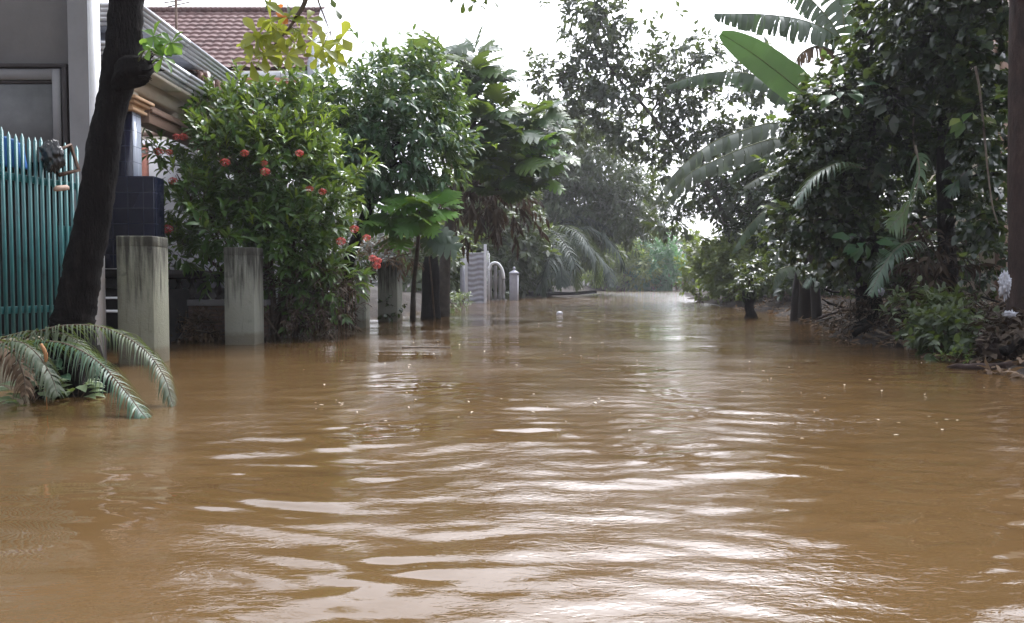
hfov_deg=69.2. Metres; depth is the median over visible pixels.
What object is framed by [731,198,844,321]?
banana plant
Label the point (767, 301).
brushwood
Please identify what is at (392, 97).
garden tree
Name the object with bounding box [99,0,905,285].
sky
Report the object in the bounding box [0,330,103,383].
palm frond
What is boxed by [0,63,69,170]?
window frame
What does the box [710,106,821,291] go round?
backdrop tree
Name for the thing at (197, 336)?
bush
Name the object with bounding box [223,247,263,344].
gate post
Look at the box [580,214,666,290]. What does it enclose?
bamboo clump
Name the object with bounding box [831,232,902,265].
broad leaf plant
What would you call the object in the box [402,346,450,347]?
floating stick
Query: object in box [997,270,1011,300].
plastic bag
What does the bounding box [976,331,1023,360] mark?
log
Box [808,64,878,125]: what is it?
broad leaf plant
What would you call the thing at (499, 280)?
gate
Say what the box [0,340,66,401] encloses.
palm frond
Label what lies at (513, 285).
capped pillar
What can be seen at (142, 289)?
gate post
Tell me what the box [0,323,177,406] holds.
palm frond
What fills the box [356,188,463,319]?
young breadfruit
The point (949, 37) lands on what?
vine tree
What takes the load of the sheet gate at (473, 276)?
on the ground
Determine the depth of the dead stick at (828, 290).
16.97 m
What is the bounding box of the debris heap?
[820,274,1005,347]
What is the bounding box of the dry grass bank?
[572,272,688,290]
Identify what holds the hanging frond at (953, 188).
hanging from the vine tree at (949, 37)
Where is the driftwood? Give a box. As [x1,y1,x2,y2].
[947,361,1022,369]
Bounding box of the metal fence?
[0,127,78,389]
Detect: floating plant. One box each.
[0,378,68,405]
[23,358,70,380]
[39,375,105,398]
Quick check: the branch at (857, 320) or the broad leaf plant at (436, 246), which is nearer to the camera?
the branch at (857, 320)
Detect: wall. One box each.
[168,274,270,339]
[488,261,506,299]
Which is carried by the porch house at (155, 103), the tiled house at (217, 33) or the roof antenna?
the roof antenna
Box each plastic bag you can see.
[38,138,65,173]
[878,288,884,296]
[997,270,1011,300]
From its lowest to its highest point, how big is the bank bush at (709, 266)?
4.618 m
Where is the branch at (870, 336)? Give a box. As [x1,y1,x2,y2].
[864,333,886,342]
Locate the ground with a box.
[328,285,1023,374]
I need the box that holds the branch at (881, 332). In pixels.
[876,329,900,341]
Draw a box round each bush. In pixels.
[169,304,224,342]
[672,227,790,304]
[874,275,1003,361]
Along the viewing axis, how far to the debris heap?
12.93 m
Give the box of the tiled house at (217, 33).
[141,6,328,291]
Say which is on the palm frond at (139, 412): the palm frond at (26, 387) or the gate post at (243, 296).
the palm frond at (26, 387)
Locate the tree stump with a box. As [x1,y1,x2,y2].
[421,256,440,318]
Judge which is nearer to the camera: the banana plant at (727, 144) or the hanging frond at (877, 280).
the hanging frond at (877, 280)
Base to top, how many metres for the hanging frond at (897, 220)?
1.357 m
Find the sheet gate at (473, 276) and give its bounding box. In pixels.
[460,244,489,302]
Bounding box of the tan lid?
[53,185,68,190]
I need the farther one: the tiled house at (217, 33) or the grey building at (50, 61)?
the tiled house at (217, 33)
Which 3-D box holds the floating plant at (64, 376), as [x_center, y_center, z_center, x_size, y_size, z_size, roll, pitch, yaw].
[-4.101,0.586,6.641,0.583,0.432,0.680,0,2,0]
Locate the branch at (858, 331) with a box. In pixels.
[852,310,906,336]
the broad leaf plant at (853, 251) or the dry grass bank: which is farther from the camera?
the dry grass bank
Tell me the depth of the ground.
25.18 m
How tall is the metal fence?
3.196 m
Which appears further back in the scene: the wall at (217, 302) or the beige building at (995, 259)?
the beige building at (995, 259)
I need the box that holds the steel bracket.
[57,143,80,176]
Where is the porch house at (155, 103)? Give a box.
[99,3,324,344]
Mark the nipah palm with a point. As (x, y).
(561, 280)
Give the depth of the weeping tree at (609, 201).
64.45 m
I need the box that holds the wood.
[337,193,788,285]
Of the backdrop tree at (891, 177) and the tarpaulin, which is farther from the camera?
the backdrop tree at (891, 177)
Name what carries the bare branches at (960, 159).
attached to the vine tree at (949, 37)
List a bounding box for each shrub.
[141,49,388,340]
[277,211,377,324]
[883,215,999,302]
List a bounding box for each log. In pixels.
[526,290,596,295]
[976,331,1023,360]
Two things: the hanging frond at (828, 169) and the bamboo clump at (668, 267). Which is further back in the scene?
the bamboo clump at (668, 267)
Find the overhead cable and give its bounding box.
[544,31,764,131]
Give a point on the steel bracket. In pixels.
(77, 169)
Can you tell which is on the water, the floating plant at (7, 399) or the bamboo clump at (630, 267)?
the floating plant at (7, 399)
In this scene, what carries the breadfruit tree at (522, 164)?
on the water
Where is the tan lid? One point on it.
(61, 188)
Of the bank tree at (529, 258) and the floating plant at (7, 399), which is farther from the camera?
the bank tree at (529, 258)
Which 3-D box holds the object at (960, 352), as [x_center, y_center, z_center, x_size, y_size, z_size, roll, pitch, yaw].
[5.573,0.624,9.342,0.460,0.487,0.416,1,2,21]
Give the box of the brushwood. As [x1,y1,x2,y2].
[695,283,791,305]
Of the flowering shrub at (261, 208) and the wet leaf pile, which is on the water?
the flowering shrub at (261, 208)
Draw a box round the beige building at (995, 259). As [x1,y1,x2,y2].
[923,0,1008,304]
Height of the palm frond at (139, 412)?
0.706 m
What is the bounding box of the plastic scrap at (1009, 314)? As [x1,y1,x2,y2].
[1001,310,1018,317]
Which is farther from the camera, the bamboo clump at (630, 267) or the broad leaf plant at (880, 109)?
the bamboo clump at (630, 267)
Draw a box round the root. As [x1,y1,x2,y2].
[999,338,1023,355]
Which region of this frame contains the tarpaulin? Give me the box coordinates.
[4,136,26,168]
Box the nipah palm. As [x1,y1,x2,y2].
[519,215,627,297]
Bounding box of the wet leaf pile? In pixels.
[947,297,1023,363]
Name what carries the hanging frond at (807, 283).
hanging from the banana plant at (774, 71)
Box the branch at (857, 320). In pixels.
[839,310,874,327]
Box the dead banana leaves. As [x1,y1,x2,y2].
[438,161,549,263]
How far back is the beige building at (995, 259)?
15.97 m
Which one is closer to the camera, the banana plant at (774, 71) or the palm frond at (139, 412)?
the palm frond at (139, 412)
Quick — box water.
[0,291,1023,622]
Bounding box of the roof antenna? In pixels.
[164,0,189,30]
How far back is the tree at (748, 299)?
21.39 m
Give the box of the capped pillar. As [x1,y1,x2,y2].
[509,267,518,299]
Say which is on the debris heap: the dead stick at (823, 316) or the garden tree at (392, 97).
the dead stick at (823, 316)
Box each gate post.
[116,236,169,363]
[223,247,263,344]
[356,271,369,327]
[378,262,401,320]
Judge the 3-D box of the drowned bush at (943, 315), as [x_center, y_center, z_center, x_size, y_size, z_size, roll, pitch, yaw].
[6.032,0.203,10.292,1.709,1.422,2.016,0,2,0]
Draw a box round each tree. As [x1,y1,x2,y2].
[28,0,497,397]
[279,23,488,324]
[381,25,581,315]
[392,142,561,298]
[510,90,675,291]
[518,0,785,289]
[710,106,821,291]
[722,250,775,317]
[750,100,904,300]
[751,0,1007,323]
[849,4,914,299]
[861,0,1008,300]
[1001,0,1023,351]
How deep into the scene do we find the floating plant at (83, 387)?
6.45 m
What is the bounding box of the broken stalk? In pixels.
[40,343,47,408]
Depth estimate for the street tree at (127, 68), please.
6.65 m
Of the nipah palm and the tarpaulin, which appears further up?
the tarpaulin
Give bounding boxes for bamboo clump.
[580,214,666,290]
[619,222,688,290]
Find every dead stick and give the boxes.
[815,299,887,320]
[824,288,839,292]
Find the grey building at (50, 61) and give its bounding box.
[0,0,106,361]
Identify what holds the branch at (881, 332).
on the ground
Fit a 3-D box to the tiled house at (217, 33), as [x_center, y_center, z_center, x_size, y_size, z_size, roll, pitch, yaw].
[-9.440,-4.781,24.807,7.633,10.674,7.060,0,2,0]
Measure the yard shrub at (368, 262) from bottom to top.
4.109 m
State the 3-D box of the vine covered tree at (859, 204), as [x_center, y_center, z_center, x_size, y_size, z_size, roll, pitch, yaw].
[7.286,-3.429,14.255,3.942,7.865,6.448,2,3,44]
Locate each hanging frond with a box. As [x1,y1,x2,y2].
[789,162,865,207]
[803,260,830,288]
[864,239,927,296]
[882,145,930,239]
[941,155,975,203]
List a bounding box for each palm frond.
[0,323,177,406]
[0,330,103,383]
[0,339,40,401]
[0,339,154,419]
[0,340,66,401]
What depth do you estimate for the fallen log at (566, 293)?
58.23 m
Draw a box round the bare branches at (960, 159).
[912,117,979,283]
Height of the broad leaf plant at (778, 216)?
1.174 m
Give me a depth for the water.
3.79 m
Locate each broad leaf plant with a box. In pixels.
[420,225,463,319]
[766,203,800,233]
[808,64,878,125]
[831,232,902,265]
[865,84,931,134]
[944,94,1007,149]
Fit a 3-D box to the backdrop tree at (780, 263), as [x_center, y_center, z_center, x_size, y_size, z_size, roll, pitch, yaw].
[12.141,-4.239,26.353,6.102,9.990,6.705,0,2,0]
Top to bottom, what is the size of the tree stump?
2.050 m
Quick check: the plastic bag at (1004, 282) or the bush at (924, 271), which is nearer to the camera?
the plastic bag at (1004, 282)
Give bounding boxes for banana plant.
[654,122,834,321]
[667,0,878,319]
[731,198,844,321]
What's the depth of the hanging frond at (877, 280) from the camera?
11.13 m
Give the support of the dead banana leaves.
hanging from the breadfruit tree at (522, 164)
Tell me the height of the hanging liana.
2.224 m
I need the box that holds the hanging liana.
[974,66,998,223]
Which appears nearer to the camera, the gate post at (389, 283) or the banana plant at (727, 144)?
the banana plant at (727, 144)
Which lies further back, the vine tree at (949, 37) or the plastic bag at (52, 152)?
the vine tree at (949, 37)
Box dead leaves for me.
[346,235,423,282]
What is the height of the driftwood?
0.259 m
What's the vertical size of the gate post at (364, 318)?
1.882 m
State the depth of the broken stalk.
5.76 m
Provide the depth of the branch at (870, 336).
11.94 m
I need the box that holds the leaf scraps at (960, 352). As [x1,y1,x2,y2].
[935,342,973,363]
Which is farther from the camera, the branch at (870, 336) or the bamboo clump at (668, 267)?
the bamboo clump at (668, 267)
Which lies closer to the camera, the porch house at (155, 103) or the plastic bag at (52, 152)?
the plastic bag at (52, 152)
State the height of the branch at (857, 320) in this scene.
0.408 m
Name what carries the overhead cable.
attached to the tall sparse tree at (595, 13)
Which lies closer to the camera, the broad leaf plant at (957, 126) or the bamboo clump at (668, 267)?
the broad leaf plant at (957, 126)

